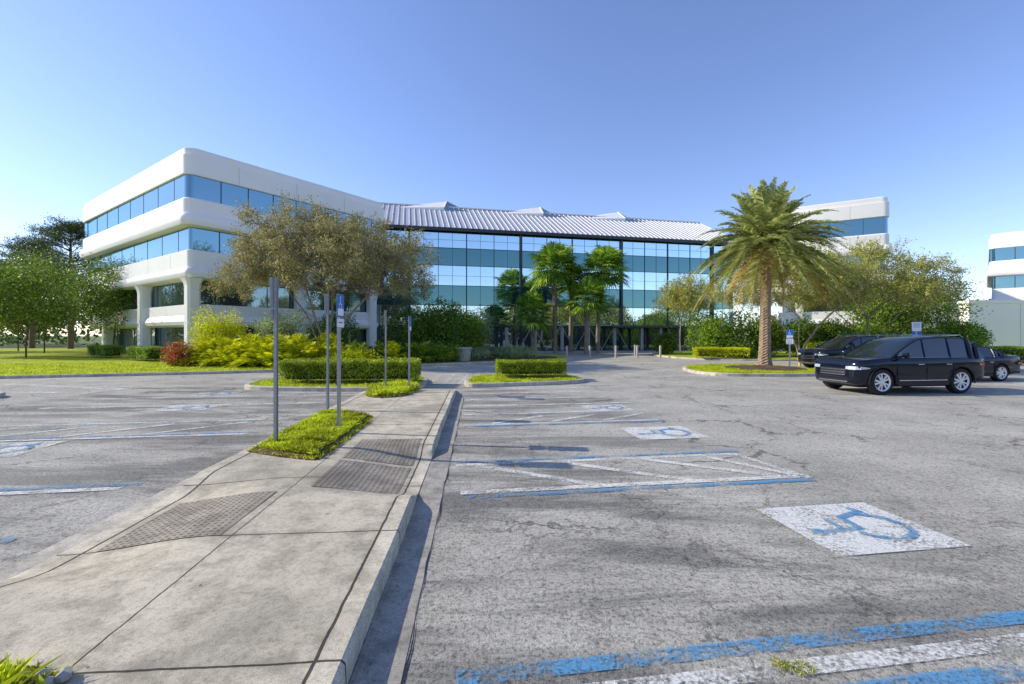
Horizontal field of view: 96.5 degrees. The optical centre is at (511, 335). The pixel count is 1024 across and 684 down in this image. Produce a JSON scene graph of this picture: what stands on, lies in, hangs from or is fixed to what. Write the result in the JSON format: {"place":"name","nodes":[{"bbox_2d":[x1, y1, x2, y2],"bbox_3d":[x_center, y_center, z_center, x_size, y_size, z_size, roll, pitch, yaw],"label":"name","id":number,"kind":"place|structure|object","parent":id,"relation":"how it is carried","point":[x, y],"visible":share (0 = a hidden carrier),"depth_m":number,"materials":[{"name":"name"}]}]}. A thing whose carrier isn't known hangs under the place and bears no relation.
{"place":"outdoors","nodes":[
{"label":"outdoors","id":0,"kind":"place"},
{"bbox_2d":[0,348,573,378],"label":"lawn","id":1,"kind":"structure","parent":0,"point":[52,363],"depth_m":25.25,"materials":[{"name":"plant"}]},
{"bbox_2d":[0,261,56,337],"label":"evergreen tree","id":2,"kind":"object","parent":1,"relation":"on","point":[21,307],"visible":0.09,"depth_m":38.10,"materials":[{"name":"green plant"}]},
{"bbox_2d":[0,233,85,347],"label":"pine tree","id":3,"kind":"object","parent":1,"relation":"on","point":[32,337],"visible":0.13,"depth_m":59.13,"materials":[{"name":"green plant"}]},
{"bbox_2d":[0,233,89,350],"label":"evergreen tree","id":4,"kind":"object","parent":1,"relation":"on","point":[4,263],"visible":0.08,"depth_m":49.98,"materials":[{"name":"green plant"}]},
{"bbox_2d":[7,212,87,348],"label":"pine tree","id":5,"kind":"object","parent":1,"relation":"on","point":[56,235],"visible":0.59,"depth_m":56.76,"materials":[{"name":"green plant"}]},
{"bbox_2d":[0,251,95,357],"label":"evergreen tree","id":6,"kind":"object","parent":1,"relation":"on","point":[27,278],"visible":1,"depth_m":34.80,"materials":[{"name":"green plant"}]},
{"bbox_2d":[0,245,97,352],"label":"evergreen tree","id":7,"kind":"object","parent":1,"relation":"on","point":[62,263],"visible":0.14,"depth_m":44.07,"materials":[{"name":"green plant"}]},
{"bbox_2d":[42,251,132,343],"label":"evergreen tree","id":8,"kind":"object","parent":1,"relation":"on","point":[100,293],"visible":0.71,"depth_m":40.27,"materials":[{"name":"green plant"}]},
{"bbox_2d":[87,344,123,357],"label":"clipped hedge","id":9,"kind":"object","parent":1,"relation":"on","point":[102,351],"visible":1,"depth_m":34.70,"materials":[{"name":"green plant"}]},
{"bbox_2d":[126,346,166,360],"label":"clipped hedge","id":10,"kind":"object","parent":1,"relation":"on","point":[145,352],"visible":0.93,"depth_m":30.35,"materials":[{"name":"green plant"}]},
{"bbox_2d":[186,354,557,366],"bbox_3d":[-9.361,1.720,34.094,24.532,0.001,14.769,0,0,-34],"label":"mulch bed","id":11,"kind":"object","parent":1,"relation":"on","point":[494,359],"visible":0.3,"depth_m":32.28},
{"bbox_2d":[158,339,198,365],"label":"red flower shrub","id":12,"kind":"object","parent":11,"relation":"on","point":[177,354],"visible":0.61,"depth_m":25.18,"materials":[{"name":"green plant"}]},
{"bbox_2d":[169,338,221,366],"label":"coontie bush","id":13,"kind":"object","parent":11,"relation":"on","point":[203,347],"visible":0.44,"depth_m":25.46,"materials":[{"name":"green plant"}]},
{"bbox_2d":[185,305,248,348],"bbox_3d":[-18.709,-0.054,29.414,3.725,3.776,3.848,0,0,0],"label":"broadleaf shrub","id":14,"kind":"object","parent":11,"relation":"on","point":[219,328],"visible":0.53,"depth_m":28.82,"materials":[{"name":"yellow plant"}]},
{"bbox_2d":[197,336,241,366],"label":"coontie bush","id":15,"kind":"object","parent":11,"relation":"on","point":[219,343],"visible":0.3,"depth_m":25.20,"materials":[{"name":"green plant"}]},
{"bbox_2d":[200,339,249,366],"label":"coontie bush","id":16,"kind":"object","parent":11,"relation":"on","point":[227,352],"visible":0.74,"depth_m":24.66,"materials":[{"name":"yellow plant"}]},
{"bbox_2d":[222,340,269,367],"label":"coontie bush","id":17,"kind":"object","parent":11,"relation":"on","point":[250,344],"visible":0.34,"depth_m":24.63,"materials":[{"name":"green plant"}]},
{"bbox_2d":[229,335,299,368],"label":"coontie bush","id":18,"kind":"object","parent":11,"relation":"on","point":[265,346],"visible":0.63,"depth_m":24.29,"materials":[{"name":"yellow plant"}]},
{"bbox_2d":[247,306,317,341],"bbox_3d":[-15.597,-0.113,30.706,4.707,3.902,4.358,0,0,0],"label":"broadleaf shrub","id":19,"kind":"object","parent":11,"relation":"on","point":[268,328],"visible":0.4,"depth_m":30.16,"materials":[{"name":"green plant"}]},
{"bbox_2d":[254,339,311,366],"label":"coontie bush","id":20,"kind":"object","parent":11,"relation":"on","point":[288,349],"visible":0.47,"depth_m":24.85,"materials":[{"name":"green plant"}]},
{"bbox_2d":[284,332,319,353],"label":"coontie bush","id":21,"kind":"object","parent":11,"relation":"on","point":[298,338],"visible":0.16,"depth_m":26.75,"materials":[{"name":"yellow plant"}]},
{"bbox_2d":[294,341,329,357],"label":"coontie bush","id":22,"kind":"object","parent":11,"relation":"on","point":[308,346],"visible":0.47,"depth_m":25.89,"materials":[{"name":"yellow plant"}]},
{"bbox_2d":[200,189,443,343],"bbox_3d":[-11.617,-3.470,28.597,15.294,10.700,12.227,0,0,0],"label":"sparse oak tree","id":23,"kind":"object","parent":11,"relation":"on","point":[293,263],"visible":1,"depth_m":26.45,"materials":[{"name":"green plant"}]},
{"bbox_2d":[303,306,360,346],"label":"broadleaf shrub","id":24,"kind":"object","parent":11,"relation":"on","point":[322,326],"visible":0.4,"depth_m":32.28,"materials":[{"name":"green plant"}]},
{"bbox_2d":[313,331,357,358],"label":"coontie bush","id":25,"kind":"object","parent":11,"relation":"on","point":[332,343],"visible":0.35,"depth_m":27.12,"materials":[{"name":"green plant"}]},
{"bbox_2d":[311,344,382,358],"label":"groundcover","id":26,"kind":"object","parent":11,"relation":"on","point":[348,352],"visible":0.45,"depth_m":26.37,"materials":[{"name":"green plant"}]},
{"bbox_2d":[372,340,411,358],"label":"fern bush","id":27,"kind":"object","parent":11,"relation":"on","point":[393,349],"visible":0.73,"depth_m":28.90,"materials":[{"name":"green plant"}]},
{"bbox_2d":[406,341,442,362],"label":"fern bush","id":28,"kind":"object","parent":11,"relation":"on","point":[422,349],"visible":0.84,"depth_m":29.28,"materials":[{"name":"green plant"}]},
{"bbox_2d":[383,339,469,360],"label":"groundcover","id":29,"kind":"object","parent":11,"relation":"on","point":[446,347],"visible":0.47,"depth_m":29.95,"materials":[{"name":"green plant"}]},
{"bbox_2d":[387,295,466,359],"bbox_3d":[-6.277,-0.542,33.229,6.216,4.851,5.354,0,0,0],"label":"shrub","id":30,"kind":"object","parent":11,"relation":"on","point":[425,329],"visible":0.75,"depth_m":32.37,"materials":[{"name":"green plant"}]},
{"bbox_2d":[434,301,488,351],"bbox_3d":[-3.875,-0.348,34.602,4.363,4.382,4.574,0,0,0],"label":"shrub","id":31,"kind":"object","parent":11,"relation":"on","point":[472,332],"visible":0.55,"depth_m":33.89,"materials":[{"name":"green plant"}]},
{"bbox_2d":[457,347,471,360],"bbox_3d":[-3.200,1.280,30.400,1.120,0.940,1.120,0,0,0],"label":"concrete planter","id":32,"kind":"object","parent":11,"relation":"on","point":[466,357],"visible":0.69,"depth_m":30.00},
{"bbox_2d":[457,304,494,354],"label":"shrub","id":33,"kind":"object","parent":11,"relation":"on","point":[487,327],"visible":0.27,"depth_m":37.07,"materials":[{"name":"green plant"}]},
{"bbox_2d":[468,345,488,359],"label":"groundcover","id":34,"kind":"object","parent":11,"relation":"on","point":[476,353],"visible":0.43,"depth_m":32.15,"materials":[{"name":"green plant"}]},
{"bbox_2d":[487,345,540,358],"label":"groundcover","id":35,"kind":"object","parent":11,"relation":"on","point":[512,352],"visible":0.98,"depth_m":33.26,"materials":[{"name":"green plant"}]},
{"bbox_2d":[244,376,427,391],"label":"hedge island","id":36,"kind":"structure","parent":0,"point":[290,385],"depth_m":15.57,"materials":[{"name":"plant"}]},
{"bbox_2d":[278,357,421,383],"bbox_3d":[-5.815,1.261,16.679,4.864,0.927,1.613,0,0,-2],"label":"clipped hedge","id":37,"kind":"object","parent":36,"relation":"on","point":[308,369],"visible":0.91,"depth_m":16.09,"materials":[{"name":"green plant"}]},
{"bbox_2d":[0,336,783,347],"bbox_3d":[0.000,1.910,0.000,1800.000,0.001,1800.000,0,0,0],"label":"ground","id":38,"kind":"structure","parent":0,"point":[50,344],"depth_m":93.32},
{"bbox_2d":[79,147,383,353],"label":"office building wing","id":39,"kind":"structure","parent":38,"relation":"on","point":[162,231],"depth_m":36.30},
{"bbox_2d":[0,298,990,345],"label":"distant tree belt","id":40,"kind":"object","parent":38,"relation":"on","point":[22,335],"visible":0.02,"depth_m":84.31,"materials":[{"name":"green plant"}]},
{"bbox_2d":[773,197,891,348],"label":"office building wing","id":41,"kind":"structure","parent":38,"relation":"on","point":[867,218],"depth_m":51.52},
{"bbox_2d":[0,348,1023,683],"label":"parking lot asphalt","id":42,"kind":"structure","parent":0,"point":[524,580],"depth_m":4.99,"materials":[{"name":"asphalt"}]},
{"bbox_2d":[0,441,64,456],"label":"accessible parking symbol","id":43,"kind":"object","parent":42,"relation":"on","point":[5,451],"visible":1,"depth_m":7.49,"materials":[{"name":"white paint"}]},
{"bbox_2d":[154,404,221,410],"bbox_3d":[-8.200,1.831,11.600,1.178,0.017,0.950,0,0,-8],"label":"accessible parking symbol","id":44,"kind":"object","parent":42,"relation":"on","point":[194,407],"visible":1,"depth_m":11.62,"materials":[{"name":"white paint"}]},
{"bbox_2d":[0,390,463,683],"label":"pedestrian island walkway","id":45,"kind":"structure","parent":42,"relation":"on","point":[286,562],"depth_m":3.33,"materials":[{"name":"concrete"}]},
{"bbox_2d":[0,649,74,683],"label":"grass bed","id":46,"kind":"object","parent":45,"relation":"on","point":[13,673],"visible":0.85,"depth_m":2.19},
{"bbox_2d":[26,666,72,683],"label":"edging stones","id":47,"kind":"object","parent":45,"relation":"on","point":[64,674],"visible":0.81,"depth_m":2.23,"materials":[{"name":"stone"}]},
{"bbox_2d":[246,408,372,459],"bbox_3d":[-3.358,1.609,8.121,1.411,0.182,3.980,0,0,-5],"label":"grass bed","id":48,"kind":"object","parent":45,"relation":"on","point":[318,436],"visible":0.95,"depth_m":7.26,"materials":[{"name":"plant"}]},
{"bbox_2d":[270,277,278,440],"bbox_3d":[-3.646,0.460,7.050,0.053,2.680,0.300,0,0,-4],"label":"accessible parking sign","id":49,"kind":"object","parent":48,"relation":"on","point":[274,297],"visible":0.91,"depth_m":7.01,"materials":[{"name":"metal"}]},
{"bbox_2d":[337,294,343,426],"bbox_3d":[-3.004,0.545,7.950,0.052,2.510,0.300,0,0,3],"label":"accessible parking sign","id":50,"kind":"object","parent":48,"relation":"on","point":[340,309],"visible":0.98,"depth_m":7.92,"materials":[{"name":"metal"}]},
{"bbox_2d":[324,294,328,408],"bbox_3d":[-4.176,0.435,10.350,0.053,2.730,0.300,0,0,-4],"label":"accessible parking sign","id":51,"kind":"object","parent":45,"relation":"on","point":[326,304],"visible":0.91,"depth_m":10.31,"materials":[{"name":"metal"}]},
{"bbox_2d":[363,378,422,397],"bbox_3d":[-3.595,1.564,13.979,1.725,0.272,3.451,0,0,0],"label":"grass bed","id":52,"kind":"object","parent":45,"relation":"on","point":[398,387],"visible":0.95,"depth_m":13.25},
{"bbox_2d":[384,310,386,385],"bbox_3d":[-3.926,0.515,14.200,0.053,2.570,0.300,0,0,-4],"label":"accessible parking sign","id":53,"kind":"object","parent":52,"relation":"on","point":[385,317],"visible":0.92,"depth_m":14.16,"materials":[{"name":"metal"}]},
{"bbox_2d":[408,316,410,385],"bbox_3d":[-3.074,0.615,13.700,0.052,2.370,0.300,0,0,1],"label":"accessible parking sign","id":54,"kind":"object","parent":52,"relation":"on","point":[409,323],"visible":0.91,"depth_m":13.66,"materials":[{"name":"metal"}]},
{"bbox_2d":[0,374,1023,683],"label":"parking markings","id":55,"kind":"object","parent":42,"relation":"on","point":[596,664],"visible":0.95,"depth_m":2.77,"materials":[{"name":"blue paint"}]},
{"bbox_2d":[464,373,583,386],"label":"grass bed","id":56,"kind":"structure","parent":42,"relation":"on","point":[491,380],"depth_m":17.24,"materials":[{"name":"plant"}]},
{"bbox_2d":[495,358,566,377],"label":"clipped hedge","id":57,"kind":"object","parent":56,"relation":"on","point":[549,366],"visible":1,"depth_m":18.24,"materials":[{"name":"green plant"}]},
{"bbox_2d":[508,291,558,352],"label":"fan palm tree","id":58,"kind":"object","parent":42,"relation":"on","point":[531,302],"visible":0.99,"depth_m":42.91,"materials":[{"name":"green plant"}]},
{"bbox_2d":[378,224,727,350],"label":"curtain wall frame","id":59,"kind":"object","parent":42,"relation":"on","point":[621,238],"visible":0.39,"depth_m":53.17,"materials":[{"name":"metal"}]},
{"bbox_2d":[377,228,732,350],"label":"curtain wall glass","id":60,"kind":"object","parent":59,"relation":"in","point":[495,274],"visible":0.47,"depth_m":53.43,"materials":[{"name":"glass"}]},
{"bbox_2d":[394,229,723,325],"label":"thin glazing bars","id":61,"kind":"object","parent":59,"relation":"attached to","point":[480,276],"visible":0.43,"depth_m":52.58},
{"bbox_2d":[505,328,679,350],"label":"entrance columns","id":62,"kind":"structure","parent":59,"relation":"attached to","point":[562,338],"depth_m":53.03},
{"bbox_2d":[606,325,697,327],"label":"entrance canopy","id":63,"kind":"object","parent":59,"relation":"attached to","point":[633,326],"visible":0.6,"depth_m":54.06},
{"bbox_2d":[621,426,707,439],"bbox_3d":[2.850,1.831,8.650,1.302,0.017,1.050,0,0,-8],"label":"accessible parking symbol","id":64,"kind":"object","parent":42,"relation":"on","point":[672,430],"visible":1,"depth_m":8.64,"materials":[{"name":"white paint"}]},
{"bbox_2d":[652,351,797,360],"bbox_3d":[43.779,1.810,43.580,62.792,0.180,18.355,0,0,-4],"label":"entrance shrub bed","id":65,"kind":"object","parent":42,"relation":"on","point":[779,356],"visible":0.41,"depth_m":35.43,"materials":[{"name":"plant"}]},
{"bbox_2d":[651,326,679,354],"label":"broadleaf shrub","id":66,"kind":"object","parent":65,"relation":"on","point":[666,341],"visible":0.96,"depth_m":41.08,"materials":[{"name":"green plant"}]},
{"bbox_2d":[648,269,719,354],"bbox_3d":[14.841,-1.933,39.320,6.302,7.585,6.317,0,0,0],"label":"olive oak tree","id":67,"kind":"object","parent":65,"relation":"on","point":[679,296],"visible":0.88,"depth_m":38.64,"materials":[{"name":"green plant"}]},
{"bbox_2d":[684,304,738,356],"bbox_3d":[16.214,-0.329,37.386,4.359,4.505,4.515,0,0,38],"label":"broadleaf shrub","id":68,"kind":"object","parent":65,"relation":"on","point":[704,337],"visible":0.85,"depth_m":36.93,"materials":[{"name":"green plant"}]},
{"bbox_2d":[692,346,750,358],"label":"clipped hedge","id":69,"kind":"object","parent":65,"relation":"on","point":[715,351],"visible":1,"depth_m":33.57,"materials":[{"name":"green plant"}]},
{"bbox_2d":[719,335,756,357],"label":"broadleaf shrub","id":70,"kind":"object","parent":65,"relation":"on","point":[741,342],"visible":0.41,"depth_m":35.20,"materials":[{"name":"green plant"}]},
{"bbox_2d":[717,306,785,355],"bbox_3d":[19.901,-0.255,38.099,5.864,4.280,4.420,0,0,0],"label":"broadleaf shrub","id":71,"kind":"object","parent":65,"relation":"on","point":[754,328],"visible":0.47,"depth_m":37.54,"materials":[{"name":"green plant"}]},
{"bbox_2d":[695,235,886,354],"bbox_3d":[19.634,-2.500,32.694,11.975,8.745,9.067,0,0,-23],"label":"olive oak tree","id":72,"kind":"object","parent":65,"relation":"on","point":[844,276],"visible":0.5,"depth_m":31.23,"materials":[{"name":"green plant"}]},
{"bbox_2d":[771,314,831,356],"bbox_3d":[23.469,0.103,36.811,5.960,3.596,3.498,0,0,-10],"label":"broadleaf shrub","id":73,"kind":"object","parent":65,"relation":"on","point":[807,332],"visible":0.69,"depth_m":36.20,"materials":[{"name":"green plant"}]},
{"bbox_2d":[811,317,865,342],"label":"broadleaf shrub","id":74,"kind":"object","parent":65,"relation":"on","point":[837,328],"visible":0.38,"depth_m":36.30,"materials":[{"name":"green plant"}]},
{"bbox_2d":[848,322,892,336],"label":"broadleaf shrub","id":75,"kind":"object","parent":65,"relation":"on","point":[875,330],"visible":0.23,"depth_m":37.12,"materials":[{"name":"green plant"}]},
{"bbox_2d":[778,234,976,335],"bbox_3d":[27.021,-2.843,34.231,12.426,9.420,8.342,0,0,0],"label":"olive oak tree","id":76,"kind":"object","parent":65,"relation":"on","point":[901,282],"visible":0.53,"depth_m":32.57,"materials":[{"name":"green plant"}]},
{"bbox_2d":[835,286,956,334],"bbox_3d":[32.546,-1.391,40.033,8.435,6.482,7.921,0,0,0],"label":"evergreen tree","id":77,"kind":"object","parent":65,"relation":"on","point":[877,316],"visible":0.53,"depth_m":38.81,"materials":[{"name":"green plant"}]},
{"bbox_2d":[826,268,998,340],"bbox_3d":[36.632,-2.267,41.921,11.619,8.234,11.811,0,0,0],"label":"evergreen tree","id":78,"kind":"object","parent":65,"relation":"on","point":[946,311],"visible":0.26,"depth_m":39.47,"materials":[{"name":"green plant"}]},
{"bbox_2d":[902,324,953,336],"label":"broadleaf shrub","id":79,"kind":"object","parent":65,"relation":"on","point":[930,332],"visible":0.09,"depth_m":37.02,"materials":[{"name":"green plant"}]},
{"bbox_2d":[931,316,995,346],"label":"broadleaf shrub","id":80,"kind":"object","parent":65,"relation":"on","point":[975,335],"visible":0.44,"depth_m":39.64,"materials":[{"name":"green plant"}]},
{"bbox_2d":[683,363,814,376],"bbox_3d":[12.131,1.761,23.819,6.638,0.279,7.038,0,0,0],"label":"palm island","id":81,"kind":"object","parent":42,"relation":"on","point":[714,369],"visible":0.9,"depth_m":21.41,"materials":[{"name":"plant"}]},
{"bbox_2d":[725,365,805,369],"bbox_3d":[13.200,1.655,23.900,3.800,0.090,3.800,0,0,0],"label":"mulch ring","id":82,"kind":"object","parent":81,"relation":"on","point":[762,367],"visible":0.89,"depth_m":23.46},
{"bbox_2d":[686,177,861,365],"bbox_3d":[14.120,-3.358,24.816,8.208,10.276,7.937,0,0,-31],"label":"date palm tree","id":83,"kind":"object","parent":81,"relation":"on","point":[766,229],"visible":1,"depth_m":24.01,"materials":[{"name":"green plant"}]},
{"bbox_2d":[769,656,818,675],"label":"weed tufts","id":84,"kind":"object","parent":42,"relation":"on","point":[786,665],"visible":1,"depth_m":2.54,"materials":[{"name":"green plant"}]},
{"bbox_2d":[798,335,886,367],"bbox_3d":[18.226,0.919,24.903,4.632,1.862,2.439,0,0,-6],"label":"dark suv","id":85,"kind":"object","parent":42,"relation":"on","point":[835,346],"visible":0.35,"depth_m":24.34,"materials":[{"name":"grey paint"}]},
{"bbox_2d":[757,502,971,555],"bbox_3d":[3.300,1.831,4.420,1.302,0.017,1.050,0,0,-8],"label":"accessible parking symbol","id":86,"kind":"object","parent":42,"relation":"on","point":[873,545],"visible":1,"depth_m":4.33,"materials":[{"name":"white paint"}]},
{"bbox_2d":[815,335,984,394],"bbox_3d":[12.726,0.919,15.203,4.632,1.862,2.439,0,0,-7],"label":"black suv","id":87,"kind":"object","parent":42,"relation":"on","point":[881,366],"visible":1,"depth_m":14.41,"materials":[{"name":"paint"}]},
{"bbox_2d":[885,300,1023,348],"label":"service building","id":88,"kind":"structure","parent":42,"relation":"on","point":[1003,321],"depth_m":47.78,"materials":[{"name":"paint"}]},
{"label":"first floor glass","id":89,"kind":"structure","parent":88,"relation":"on","visible":0},
{"bbox_2d":[991,287,1023,299],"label":"spandrel second","id":90,"kind":"object","parent":89,"relation":"on","point":[1009,293],"visible":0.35,"depth_m":59.45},
{"bbox_2d":[993,275,1023,288],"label":"second floor glass","id":91,"kind":"object","parent":90,"relation":"on","point":[1016,281],"visible":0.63,"depth_m":59.51,"materials":[{"name":"teal"}]},
{"bbox_2d":[986,259,1023,287],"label":"building wall","id":92,"kind":"structure","parent":91,"relation":"on","point":[1015,267],"depth_m":59.49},
{"bbox_2d":[990,246,1023,261],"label":"third floor glass","id":93,"kind":"object","parent":92,"relation":"on","point":[999,254],"visible":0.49,"depth_m":59.46,"materials":[{"name":"teal"}]},
{"bbox_2d":[988,231,1023,264],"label":"parapet","id":94,"kind":"structure","parent":93,"relation":"on","point":[1006,240],"depth_m":59.43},
{"bbox_2d":[977,346,1021,380],"bbox_3d":[18.115,1.125,19.002,4.910,1.450,2.299,0,0,-7],"label":"dark sedan","id":95,"kind":"object","parent":42,"relation":"on","point":[999,366],"visible":0.27,"depth_m":18.31,"materials":[{"name":"grey paint"}]},
{"bbox_2d":[0,0,1023,335],"label":"sky","id":96,"kind":"structure","parent":0,"point":[646,109],"materials":[{"name":"blue"}]},
{"bbox_2d":[521,325,627,349],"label":"entrance truss","id":97,"kind":"object","parent":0,"point":[581,337],"visible":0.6,"depth_m":53.56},
{"bbox_2d":[536,351,665,359],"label":"entrance plaza","id":98,"kind":"structure","parent":0,"point":[602,355],"depth_m":41.37,"materials":[{"name":"concrete"}]},
{"bbox_2d":[523,240,584,352],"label":"fan palm tree","id":99,"kind":"object","parent":98,"relation":"on","point":[554,254],"visible":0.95,"depth_m":43.58,"materials":[{"name":"green plant"}]},
{"bbox_2d":[551,264,587,352],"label":"fan palm tree","id":100,"kind":"object","parent":98,"relation":"on","point":[561,290],"visible":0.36,"depth_m":45.81,"materials":[{"name":"green plant"}]},
{"bbox_2d":[560,274,612,353],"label":"fan palm tree","id":101,"kind":"object","parent":98,"relation":"on","point":[588,286],"visible":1,"depth_m":42.49,"materials":[{"name":"green plant"}]},
{"bbox_2d":[578,244,629,352],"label":"fan palm tree","id":102,"kind":"object","parent":98,"relation":"on","point":[608,257],"visible":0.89,"depth_m":43.70,"materials":[{"name":"green plant"}]},
{"bbox_2d":[985,345,1023,362],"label":"clipped hedge","id":103,"kind":"object","parent":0,"point":[1018,351],"visible":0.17,"depth_m":28.37,"materials":[{"name":"green plant"}]},
{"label":"rear walls","id":104,"kind":"object","parent":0,"visible":0},
{"bbox_2d":[382,204,737,244],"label":"roof slab","id":105,"kind":"structure","parent":104,"relation":"on","point":[402,212],"depth_m":56.65,"materials":[{"name":"metal"}]},
{"bbox_2d":[400,201,467,210],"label":"roof skylight","id":106,"kind":"object","parent":105,"relation":"on","point":[439,205],"visible":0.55,"depth_m":57.89},
{"bbox_2d":[503,207,564,216],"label":"roof skylight","id":107,"kind":"object","parent":105,"relation":"on","point":[540,211],"visible":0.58,"depth_m":60.79},
{"bbox_2d":[380,202,724,241],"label":"roof seams","id":108,"kind":"object","parent":105,"relation":"attached to","point":[576,215],"visible":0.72,"depth_m":58.62,"materials":[{"name":"metal"}]},
{"bbox_2d":[588,212,644,221],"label":"roof skylight","id":109,"kind":"object","parent":105,"relation":"on","point":[618,216],"visible":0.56,"depth_m":63.40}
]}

